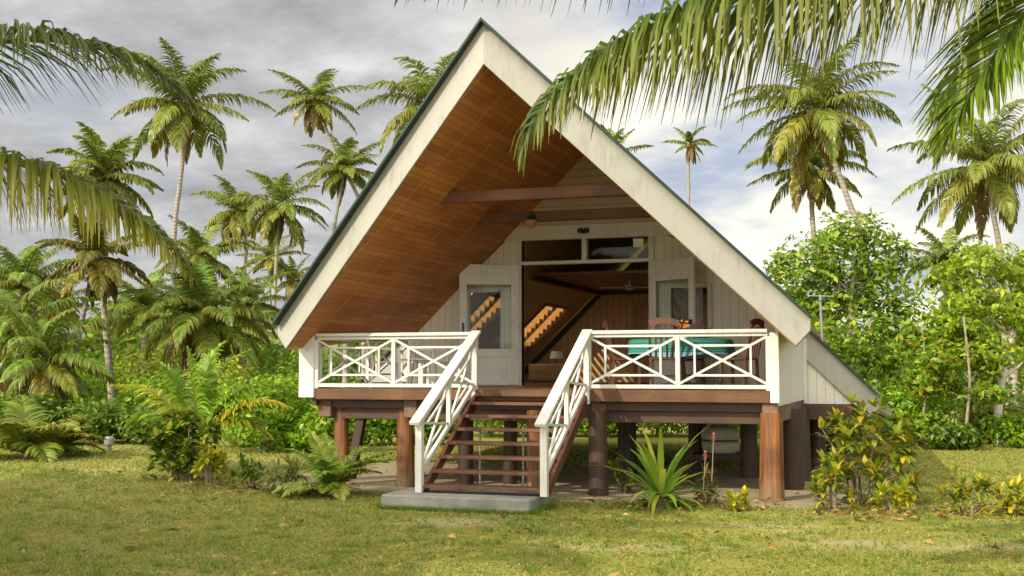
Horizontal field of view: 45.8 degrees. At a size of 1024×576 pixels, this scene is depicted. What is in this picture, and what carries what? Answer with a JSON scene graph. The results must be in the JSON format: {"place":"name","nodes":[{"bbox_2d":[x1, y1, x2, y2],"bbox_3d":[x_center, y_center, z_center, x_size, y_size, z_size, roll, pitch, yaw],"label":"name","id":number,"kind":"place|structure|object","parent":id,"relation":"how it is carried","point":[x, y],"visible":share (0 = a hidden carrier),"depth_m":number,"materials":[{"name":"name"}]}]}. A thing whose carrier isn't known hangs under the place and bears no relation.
{"place":"outdoors","nodes":[
{"label":"outdoors","id":0,"kind":"place"},
{"bbox_2d":[0,442,1023,575],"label":"grass","id":1,"kind":"structure","parent":0,"point":[326,564],"depth_m":13.47,"materials":[{"name":"green plant"}]},
{"bbox_2d":[0,376,1023,575],"bbox_3d":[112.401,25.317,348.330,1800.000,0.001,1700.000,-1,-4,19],"label":"ground","id":2,"kind":"structure","parent":0,"point":[374,484],"depth_m":14.22,"materials":[{"name":"plant"}]},
{"bbox_2d":[0,388,80,428],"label":"shrub","id":3,"kind":"object","parent":2,"relation":"on","point":[44,401],"visible":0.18,"depth_m":30.39,"materials":[{"name":"green plant"}]},
{"bbox_2d":[0,242,86,316],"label":"coconut palm","id":4,"kind":"object","parent":2,"relation":"on","point":[21,278],"visible":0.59,"depth_m":44.64,"materials":[{"name":"green plant"}]},
{"bbox_2d":[0,394,95,462],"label":"young palm","id":5,"kind":"object","parent":2,"relation":"on","point":[22,433],"visible":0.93,"depth_m":24.24,"materials":[{"name":"green plant"}]},
{"bbox_2d":[0,278,115,396],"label":"coconut palm","id":6,"kind":"object","parent":2,"relation":"on","point":[7,295],"visible":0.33,"depth_m":33.94,"materials":[{"name":"green plant"}]},
{"bbox_2d":[10,425,106,453],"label":"young palm","id":7,"kind":"object","parent":2,"relation":"on","point":[72,437],"visible":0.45,"depth_m":25.62,"materials":[{"name":"green plant"}]},
{"bbox_2d":[0,299,129,404],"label":"coconut palm","id":8,"kind":"object","parent":2,"relation":"on","point":[44,371],"visible":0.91,"depth_m":31.48,"materials":[{"name":"green plant"}]},
{"bbox_2d":[31,266,100,334],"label":"coconut palm","id":9,"kind":"object","parent":2,"relation":"on","point":[75,293],"visible":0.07,"depth_m":52.00,"materials":[{"name":"green plant"}]},
{"bbox_2d":[50,374,112,430],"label":"shrub","id":10,"kind":"object","parent":2,"relation":"on","point":[85,397],"visible":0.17,"depth_m":34.95,"materials":[{"name":"green plant"}]},
{"bbox_2d":[54,355,133,407],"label":"shrub","id":11,"kind":"object","parent":2,"relation":"on","point":[101,381],"visible":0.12,"depth_m":39.63,"materials":[{"name":"green plant"}]},
{"bbox_2d":[33,210,158,359],"bbox_3d":[-12.529,1.087,36.093,3.772,6.687,3.779,-1,-4,19],"label":"coconut palm","id":12,"kind":"object","parent":2,"relation":"on","point":[104,277],"visible":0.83,"depth_m":35.78,"materials":[{"name":"green plant"}]},
{"bbox_2d":[50,396,142,443],"bbox_3d":[-10.066,3.256,29.695,2.367,1.224,2.403,4,-5,-44],"label":"shrub","id":13,"kind":"object","parent":2,"relation":"on","point":[101,420],"visible":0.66,"depth_m":29.04,"materials":[{"name":"green plant"}]},
{"bbox_2d":[0,18,203,286],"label":"coconut palm","id":14,"kind":"object","parent":2,"relation":"on","point":[86,190],"visible":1,"depth_m":10.14,"materials":[{"name":"green plant"}]},
{"bbox_2d":[46,121,163,407],"bbox_3d":[-12.847,-0.228,38.226,4.000,9.618,3.547,2,-4,-28],"label":"coconut palm","id":15,"kind":"object","parent":2,"relation":"on","point":[103,163],"visible":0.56,"depth_m":37.93,"materials":[{"name":"green plant"}]},
{"bbox_2d":[104,436,113,450],"bbox_3d":[-8.844,3.424,26.583,0.220,0.330,0.214,-1,-4,19],"label":"garden light","id":16,"kind":"object","parent":2,"relation":"on","point":[109,442],"visible":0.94,"depth_m":26.52,"materials":[{"name":"metal"}]},
{"bbox_2d":[87,269,181,373],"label":"coconut palm","id":17,"kind":"object","parent":2,"relation":"on","point":[121,308],"visible":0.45,"depth_m":49.48,"materials":[{"name":"green plant"}]},
{"bbox_2d":[102,341,184,406],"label":"shrub","id":18,"kind":"object","parent":2,"relation":"on","point":[136,370],"visible":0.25,"depth_m":40.79,"materials":[{"name":"green plant"}]},
{"bbox_2d":[110,397,178,444],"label":"shrub","id":19,"kind":"object","parent":2,"relation":"on","point":[144,429],"visible":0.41,"depth_m":28.76,"materials":[{"name":"green plant"}]},
{"bbox_2d":[110,369,191,432],"bbox_3d":[-9.600,3.145,32.725,2.544,1.909,2.613,-1,-4,19],"label":"shrub","id":20,"kind":"object","parent":2,"relation":"on","point":[130,398],"visible":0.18,"depth_m":32.17,"materials":[{"name":"green plant"}]},
{"bbox_2d":[141,404,223,479],"bbox_3d":[-5.340,2.533,19.820,1.403,1.264,1.207,-1,-4,19],"label":"croton shrub","id":21,"kind":"object","parent":2,"relation":"on","point":[174,429],"visible":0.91,"depth_m":19.61,"materials":[{"name":"green plant"}]},
{"bbox_2d":[102,37,275,367],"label":"coconut palm","id":22,"kind":"object","parent":2,"relation":"on","point":[176,123],"visible":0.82,"depth_m":60.18,"materials":[{"name":"green plant"}]},
{"bbox_2d":[156,347,238,394],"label":"shrub","id":23,"kind":"object","parent":2,"relation":"on","point":[176,366],"visible":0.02,"depth_m":38.50,"materials":[{"name":"green plant"}]},
{"bbox_2d":[110,255,285,378],"bbox_3d":[-9.575,1.730,38.019,5.323,5.651,5.197,4,-5,-44],"label":"coconut palm","id":24,"kind":"object","parent":2,"relation":"on","point":[199,325],"visible":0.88,"depth_m":37.50,"materials":[{"name":"green plant"}]},
{"bbox_2d":[109,340,293,471],"bbox_3d":[-5.612,2.109,21.530,3.766,2.374,1.393,-1,-4,19],"label":"young palm","id":25,"kind":"object","parent":2,"relation":"on","point":[199,389],"visible":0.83,"depth_m":21.36,"materials":[{"name":"green plant"}]},
{"bbox_2d":[186,439,231,484],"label":"croton shrub","id":26,"kind":"object","parent":2,"relation":"on","point":[204,464],"visible":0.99,"depth_m":18.77,"materials":[{"name":"yellow plant"}]},
{"bbox_2d":[154,215,266,293],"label":"coconut palm","id":27,"kind":"object","parent":2,"relation":"on","point":[198,244],"visible":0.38,"depth_m":61.75,"materials":[{"name":"green plant"}]},
{"bbox_2d":[181,355,257,394],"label":"shrub","id":28,"kind":"object","parent":2,"relation":"on","point":[236,373],"visible":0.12,"depth_m":33.61,"materials":[{"name":"green plant"}]},
{"bbox_2d":[189,175,284,273],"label":"coconut palm","id":29,"kind":"object","parent":2,"relation":"on","point":[239,225],"visible":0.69,"depth_m":84.75,"materials":[{"name":"green plant"}]},
{"bbox_2d":[211,377,273,447],"bbox_3d":[-6.176,2.892,27.881,2.264,1.733,2.050,-1,-4,19],"label":"shrub","id":30,"kind":"object","parent":2,"relation":"on","point":[229,406],"visible":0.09,"depth_m":27.55,"materials":[{"name":"green plant"}]},
{"bbox_2d":[225,451,265,489],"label":"croton shrub","id":31,"kind":"object","parent":2,"relation":"on","point":[252,477],"visible":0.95,"depth_m":18.16,"materials":[{"name":"green plant"}]},
{"bbox_2d":[220,290,279,368],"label":"coconut palm","id":32,"kind":"object","parent":2,"relation":"on","point":[255,303],"visible":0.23,"depth_m":45.67,"materials":[{"name":"green plant"}]},
{"bbox_2d":[212,266,293,372],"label":"coconut palm","id":33,"kind":"object","parent":2,"relation":"on","point":[250,299],"visible":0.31,"depth_m":51.91,"materials":[{"name":"green plant"}]},
{"bbox_2d":[232,336,298,384],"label":"shrub","id":34,"kind":"object","parent":2,"relation":"on","point":[269,367],"visible":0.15,"depth_m":41.72,"materials":[{"name":"green plant"}]},
{"bbox_2d":[218,369,318,452],"bbox_3d":[-5.392,2.701,26.487,2.256,1.884,2.980,-1,-4,19],"label":"shrub","id":35,"kind":"object","parent":2,"relation":"on","point":[280,417],"visible":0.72,"depth_m":26.01,"materials":[{"name":"green plant"}]},
{"bbox_2d":[215,169,330,338],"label":"coconut palm","id":36,"kind":"object","parent":2,"relation":"on","point":[269,221],"visible":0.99,"depth_m":80.14,"materials":[{"name":"green plant"}]},
{"bbox_2d":[235,235,310,337],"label":"coconut palm","id":37,"kind":"object","parent":2,"relation":"on","point":[268,264],"visible":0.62,"depth_m":105.05,"materials":[{"name":"green plant"}]},
{"bbox_2d":[255,454,311,493],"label":"croton shrub","id":38,"kind":"object","parent":2,"relation":"on","point":[274,476],"visible":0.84,"depth_m":17.63,"materials":[{"name":"green plant"}]},
{"bbox_2d":[268,361,298,442],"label":"shrub","id":39,"kind":"object","parent":2,"relation":"on","point":[292,377],"visible":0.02,"depth_m":30.03,"materials":[{"name":"green plant"}]},
{"bbox_2d":[260,255,309,299],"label":"coconut palm","id":40,"kind":"object","parent":2,"relation":"on","point":[291,282],"visible":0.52,"depth_m":104.65,"materials":[{"name":"green plant"}]},
{"bbox_2d":[257,68,373,197],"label":"coconut palm","id":41,"kind":"object","parent":2,"relation":"on","point":[317,114],"visible":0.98,"depth_m":85.49,"materials":[{"name":"green plant"}]},
{"bbox_2d":[271,350,359,399],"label":"shrub","id":42,"kind":"object","parent":2,"relation":"on","point":[326,371],"visible":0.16,"depth_m":37.40,"materials":[{"name":"green plant"}]},
{"bbox_2d":[284,402,354,452],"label":"shrub","id":43,"kind":"object","parent":2,"relation":"on","point":[311,420],"visible":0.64,"depth_m":25.77,"materials":[{"name":"green plant"}]},
{"bbox_2d":[271,429,393,500],"bbox_3d":[-2.589,2.680,17.254,1.647,1.292,1.878,-1,-4,19],"label":"fern palm","id":44,"kind":"object","parent":2,"relation":"on","point":[330,473],"visible":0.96,"depth_m":17.19,"materials":[{"name":"green plant"}]},
{"bbox_2d":[294,131,379,232],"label":"coconut palm","id":45,"kind":"object","parent":2,"relation":"on","point":[346,160],"visible":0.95,"depth_m":85.43,"materials":[{"name":"green plant"}]},
{"bbox_2d":[342,343,348,423],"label":"coconut palm","id":46,"kind":"object","parent":2,"relation":"on","point":[345,379],"visible":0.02,"depth_m":26.40,"materials":[{"name":"brown plant"}]},
{"bbox_2d":[361,342,365,443],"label":"coconut palm","id":47,"kind":"object","parent":2,"relation":"on","point":[363,362],"depth_m":28.89,"materials":[{"name":"brown plant"}]},
{"bbox_2d":[349,419,396,444],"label":"shrub","id":48,"kind":"object","parent":2,"relation":"on","point":[376,428],"visible":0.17,"depth_m":28.41,"materials":[{"name":"green plant"}]},
{"bbox_2d":[352,51,456,153],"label":"coconut palm","id":49,"kind":"object","parent":2,"relation":"on","point":[423,88],"visible":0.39,"depth_m":65.01,"materials":[{"name":"green plant"}]},
{"bbox_2d":[385,419,458,445],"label":"shrub","id":50,"kind":"object","parent":2,"relation":"on","point":[427,429],"visible":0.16,"depth_m":28.59,"materials":[{"name":"green plant"}]},
{"bbox_2d":[381,488,549,513],"bbox_3d":[-0.594,2.773,15.722,2.020,0.205,0.900,-1,-4,19],"label":"concrete step","id":51,"kind":"object","parent":2,"relation":"on","point":[489,500],"visible":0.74,"depth_m":15.39,"materials":[{"name":"concrete"}]},
{"bbox_2d":[451,420,526,436],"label":"shrub","id":52,"kind":"object","parent":2,"relation":"on","point":[497,424],"visible":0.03,"depth_m":32.08,"materials":[{"name":"green plant"}]},
{"bbox_2d":[2,467,1023,575],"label":"fallen leaves","id":53,"kind":"object","parent":2,"relation":"on","point":[840,514],"visible":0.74,"depth_m":14.97,"materials":[{"name":"brown plant"}]},
{"bbox_2d":[492,421,587,435],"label":"shrub","id":54,"kind":"object","parent":2,"relation":"on","point":[523,425],"visible":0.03,"depth_m":32.28,"materials":[{"name":"green plant"}]},
{"bbox_2d":[60,298,1023,406],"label":"distant woods","id":55,"kind":"object","parent":2,"relation":"on","point":[98,353],"visible":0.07,"depth_m":54.30,"materials":[{"name":"green plant"}]},
{"bbox_2d":[272,17,891,501],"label":"beach cottage","id":56,"kind":"structure","parent":2,"relation":"on","point":[430,235],"depth_m":18.50,"materials":[{"name":"white paint"}]},
{"bbox_2d":[365,340,401,387],"bbox_3d":[-2.093,1.183,19.647,0.590,0.873,0.566,1,-4,-10],"label":"plastic chair","id":57,"kind":"object","parent":56,"relation":"on","point":[398,370],"visible":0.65,"depth_m":19.43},
{"bbox_2d":[401,359,431,387],"bbox_3d":[-1.542,1.399,19.891,0.600,0.472,0.600,-1,-4,19],"label":"side table","id":58,"kind":"object","parent":56,"relation":"on","point":[416,367],"visible":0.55,"depth_m":19.80,"materials":[{"name":"white wood"}]},
{"bbox_2d":[406,339,448,383],"bbox_3d":[-1.422,1.244,20.554,0.590,0.873,0.566,-2,-4,24],"label":"plastic chair","id":59,"kind":"object","parent":56,"relation":"on","point":[413,342],"visible":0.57,"depth_m":20.51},
{"bbox_2d":[467,287,504,348],"bbox_3d":[-0.478,0.608,21.912,0.780,1.220,0.160,-1,-4,19],"label":"window","id":60,"kind":"structure","parent":56,"relation":"in","point":[494,289],"depth_m":21.79,"materials":[{"name":"white paint"}]},
{"bbox_2d":[459,264,518,384],"bbox_3d":[-0.403,0.650,21.503,1.073,2.140,0.110,1,-4,-8],"label":"door","id":61,"kind":"structure","parent":56,"relation":"in","point":[495,366],"depth_m":21.48,"materials":[{"name":"white paint"}]},
{"bbox_2d":[524,211,537,227],"bbox_3d":[0.322,-1.118,19.823,0.250,0.283,0.281,0,-4,3],"label":"hanging planter","id":62,"kind":"object","parent":56,"relation":"hanging from","point":[530,222],"visible":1,"depth_m":19.75,"materials":[{"name":"ceramic"}]},
{"bbox_2d":[529,364,573,380],"bbox_3d":[0.889,1.899,27.226,0.900,0.380,0.615,-1,-4,19],"label":"bedside cabinet","id":63,"kind":"object","parent":56,"relation":"on","point":[544,372],"visible":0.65,"depth_m":26.96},
{"bbox_2d":[550,351,563,363],"bbox_3d":[1.001,1.560,27.113,0.320,0.280,0.315,-1,-4,19],"label":"table lamp","id":64,"kind":"object","parent":63,"relation":"on","point":[556,355],"visible":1,"depth_m":27.01,"materials":[{"name":"ceramic"}]},
{"bbox_2d":[603,321,640,388],"bbox_3d":[1.687,1.023,18.593,0.543,1.046,0.460,0,-4,-1],"label":"dining chair","id":65,"kind":"object","parent":56,"relation":"on","point":[612,359],"visible":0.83,"depth_m":18.38,"materials":[{"name":"brown wood"}]},
{"bbox_2d":[599,279,647,290],"bbox_3d":[2.415,-0.067,24.840,0.962,0.240,0.962,3,-5,-35],"label":"ceiling fan","id":66,"kind":"object","parent":56,"relation":"hanging from","point":[629,287],"visible":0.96,"depth_m":24.79,"materials":[{"name":"brown wood"}]},
{"bbox_2d":[633,303,648,381],"bbox_3d":[3.270,1.270,28.226,0.900,1.850,0.080,-1,-4,19],"label":"room door","id":67,"kind":"structure","parent":56,"relation":"in","point":[640,310],"depth_m":28.30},
{"bbox_2d":[648,317,681,389],"bbox_3d":[2.225,0.957,17.608,0.460,1.046,0.542,-1,-4,10],"label":"dining chair","id":68,"kind":"object","parent":56,"relation":"on","point":[661,320],"visible":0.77,"depth_m":17.42,"materials":[{"name":"brown wood"}]},
{"bbox_2d":[649,256,695,384],"bbox_3d":[2.694,0.574,20.380,0.110,2.140,1.090,3,-5,-36],"label":"door","id":69,"kind":"structure","parent":56,"relation":"in","point":[675,268],"depth_m":20.38,"materials":[{"name":"white paint"}]},
{"bbox_2d":[658,356,703,384],"bbox_3d":[2.579,1.170,18.511,1.440,0.740,1.440,-1,-4,19],"label":"dining table","id":70,"kind":"object","parent":56,"relation":"on","point":[683,371],"visible":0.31,"depth_m":18.45,"materials":[{"name":"brown wood"}]},
{"bbox_2d":[628,338,736,357],"bbox_3d":[2.586,0.929,18.534,1.674,0.283,1.674,-1,-4,19],"label":"tablecloth","id":71,"kind":"object","parent":70,"relation":"on","point":[686,349],"visible":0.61,"depth_m":17.87,"materials":[{"name":"teal fabric"}]},
{"bbox_2d":[666,282,712,356],"bbox_3d":[3.039,0.551,20.699,0.860,1.270,0.210,-1,-4,19],"label":"window","id":72,"kind":"structure","parent":56,"relation":"in","point":[669,286],"depth_m":20.71,"materials":[{"name":"white paint"}]},
{"bbox_2d":[685,324,704,384],"bbox_3d":[2.886,1.091,19.599,0.460,1.046,0.542,-1,-4,13],"label":"dining chair","id":73,"kind":"object","parent":56,"relation":"on","point":[702,359],"visible":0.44,"depth_m":19.66,"materials":[{"name":"brown wood"}]},
{"bbox_2d":[719,318,764,389],"bbox_3d":[3.396,0.977,17.914,0.542,1.046,0.460,-3,-5,36],"label":"dining chair","id":74,"kind":"object","parent":56,"relation":"on","point":[753,323],"visible":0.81,"depth_m":17.84,"materials":[{"name":"brown wood"}]},
{"bbox_2d":[578,422,661,437],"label":"shrub","id":75,"kind":"object","parent":2,"relation":"on","point":[612,427],"visible":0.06,"depth_m":32.05,"materials":[{"name":"green plant"}]},
{"bbox_2d":[608,457,641,492],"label":"croton shrub","id":76,"kind":"object","parent":2,"relation":"on","point":[617,474],"visible":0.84,"depth_m":17.75,"materials":[{"name":"green plant"}]},
{"bbox_2d":[601,124,652,151],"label":"coconut palm","id":77,"kind":"object","parent":2,"relation":"on","point":[621,139],"visible":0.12,"depth_m":80.65,"materials":[{"name":"green plant"}]},
{"bbox_2d":[592,426,722,517],"bbox_3d":[1.938,2.505,15.796,1.868,1.491,1.814,2,-4,-28],"label":"crinum lily","id":78,"kind":"object","parent":2,"relation":"on","point":[662,483],"visible":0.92,"depth_m":15.58,"materials":[{"name":"green plant"}]},
{"bbox_2d":[636,423,706,436],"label":"shrub","id":79,"kind":"object","parent":2,"relation":"on","point":[649,426],"visible":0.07,"depth_m":32.36,"materials":[{"name":"green plant"}]},
{"bbox_2d":[662,126,716,205],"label":"coconut palm","id":80,"kind":"object","parent":2,"relation":"on","point":[691,147],"visible":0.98,"depth_m":95.71,"materials":[{"name":"green plant"}]},
{"bbox_2d":[692,462,722,502],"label":"croton shrub","id":81,"kind":"object","parent":2,"relation":"on","point":[710,490],"visible":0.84,"depth_m":16.25,"materials":[{"name":"green plant"}]},
{"bbox_2d":[394,0,1023,173],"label":"coconut palm","id":82,"kind":"object","parent":2,"relation":"on","point":[979,81],"visible":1,"depth_m":8.20,"materials":[{"name":"green plant"}]},
{"bbox_2d":[689,423,740,470],"bbox_3d":[3.731,2.696,21.668,1.000,1.120,0.800,-1,-4,19],"label":"storage tank","id":83,"kind":"object","parent":2,"relation":"on","point":[727,443],"visible":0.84,"depth_m":21.40,"materials":[{"name":"beige plastic"}]},
{"bbox_2d":[672,423,759,434],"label":"shrub","id":84,"kind":"object","parent":2,"relation":"on","point":[733,425],"visible":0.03,"depth_m":31.88,"materials":[{"name":"green plant"}]},
{"bbox_2d":[720,485,753,510],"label":"croton shrub","id":85,"kind":"object","parent":2,"relation":"on","point":[734,501],"visible":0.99,"depth_m":15.39,"materials":[{"name":"yellow plant"}]},
{"bbox_2d":[763,267,839,331],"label":"broadleaf tree","id":86,"kind":"object","parent":2,"relation":"on","point":[789,289],"visible":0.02,"depth_m":47.84,"materials":[{"name":"green plant"}]},
{"bbox_2d":[744,129,876,293],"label":"coconut palm","id":87,"kind":"object","parent":2,"relation":"on","point":[815,185],"visible":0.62,"depth_m":54.98,"materials":[{"name":"green plant"}]},
{"bbox_2d":[722,27,901,394],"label":"coconut palm","id":88,"kind":"object","parent":2,"relation":"on","point":[826,125],"visible":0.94,"depth_m":50.10,"materials":[{"name":"green plant"}]},
{"bbox_2d":[802,446,861,510],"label":"croton shrub","id":89,"kind":"object","parent":2,"relation":"on","point":[833,469],"visible":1,"depth_m":15.41,"materials":[{"name":"green plant"}]},
{"bbox_2d":[763,208,941,392],"bbox_3d":[9.343,1.036,34.177,4.417,6.524,4.196,-4,-5,42],"label":"broadleaf tree","id":90,"kind":"object","parent":2,"relation":"on","point":[853,303],"visible":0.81,"depth_m":34.02,"materials":[{"name":"green plant"}]},
{"bbox_2d":[804,388,928,503],"bbox_3d":[4.732,2.136,16.235,1.628,1.575,1.328,-1,-4,19],"label":"croton shrub","id":91,"kind":"object","parent":2,"relation":"on","point":[843,427],"visible":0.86,"depth_m":16.14,"materials":[{"name":"green plant"}]},
{"bbox_2d":[850,377,905,440],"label":"shrub","id":92,"kind":"object","parent":2,"relation":"on","point":[856,414],"visible":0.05,"depth_m":30.48,"materials":[{"name":"green plant"}]},
{"bbox_2d":[867,479,916,513],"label":"croton shrub","id":93,"kind":"object","parent":2,"relation":"on","point":[896,489],"visible":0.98,"depth_m":15.14,"materials":[{"name":"yellow plant"}]},
{"bbox_2d":[870,388,956,444],"bbox_3d":[9.515,3.080,28.695,1.923,1.493,1.683,-3,-5,34],"label":"shrub","id":94,"kind":"object","parent":2,"relation":"on","point":[909,405],"visible":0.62,"depth_m":28.53,"materials":[{"name":"green plant"}]},
{"bbox_2d":[895,321,962,445],"bbox_3d":[9.616,2.319,28.136,1.191,3.159,2.248,0,-4,-2],"label":"broadleaf tree","id":95,"kind":"object","parent":2,"relation":"on","point":[935,358],"visible":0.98,"depth_m":28.00,"materials":[{"name":"green plant"}]},
{"bbox_2d":[890,225,997,375],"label":"coconut palm","id":96,"kind":"object","parent":2,"relation":"on","point":[943,249],"visible":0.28,"depth_m":60.23,"materials":[{"name":"green plant"}]},
{"bbox_2d":[918,420,988,449],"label":"shrub","id":97,"kind":"object","parent":2,"relation":"on","point":[954,436],"visible":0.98,"depth_m":26.89,"materials":[{"name":"green plant"}]},
{"bbox_2d":[887,84,1023,407],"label":"coconut palm","id":98,"kind":"object","parent":2,"relation":"on","point":[995,175],"visible":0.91,"depth_m":49.90,"materials":[{"name":"green plant"}]},
{"bbox_2d":[900,238,1023,444],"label":"broadleaf tree","id":99,"kind":"object","parent":2,"relation":"on","point":[1008,274],"visible":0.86,"depth_m":28.75,"materials":[{"name":"green plant"}]},
{"bbox_2d":[932,465,1000,514],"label":"croton shrub","id":100,"kind":"object","parent":2,"relation":"on","point":[981,485],"visible":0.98,"depth_m":15.07,"materials":[{"name":"green plant"}]},
{"bbox_2d":[924,316,1011,448],"bbox_3d":[10.613,2.264,27.888,1.635,3.242,2.247,2,-4,-30],"label":"broadleaf tree","id":101,"kind":"object","parent":2,"relation":"on","point":[968,328],"visible":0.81,"depth_m":27.78,"materials":[{"name":"green plant"}]},
{"bbox_2d":[933,367,1023,424],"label":"shrub","id":102,"kind":"object","parent":2,"relation":"on","point":[963,401],"visible":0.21,"depth_m":32.43,"materials":[{"name":"green plant"}]},
{"bbox_2d":[951,255,1023,409],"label":"coconut palm","id":103,"kind":"object","parent":2,"relation":"on","point":[1014,376],"visible":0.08,"depth_m":44.78,"materials":[{"name":"green plant"}]},
{"bbox_2d":[952,401,1023,443],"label":"shrub","id":104,"kind":"object","parent":2,"relation":"on","point":[976,414],"visible":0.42,"depth_m":29.21,"materials":[{"name":"green plant"}]},
{"bbox_2d":[979,410,1023,447],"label":"shrub","id":105,"kind":"object","parent":2,"relation":"on","point":[1010,428],"visible":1,"depth_m":27.75,"materials":[{"name":"green plant"}]},
{"bbox_2d":[988,473,1023,516],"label":"croton shrub","id":106,"kind":"object","parent":2,"relation":"on","point":[1013,506],"visible":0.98,"depth_m":14.83,"materials":[{"name":"yellow plant"}]},
{"bbox_2d":[0,0,1023,364],"label":"sky","id":107,"kind":"structure","parent":0,"point":[300,39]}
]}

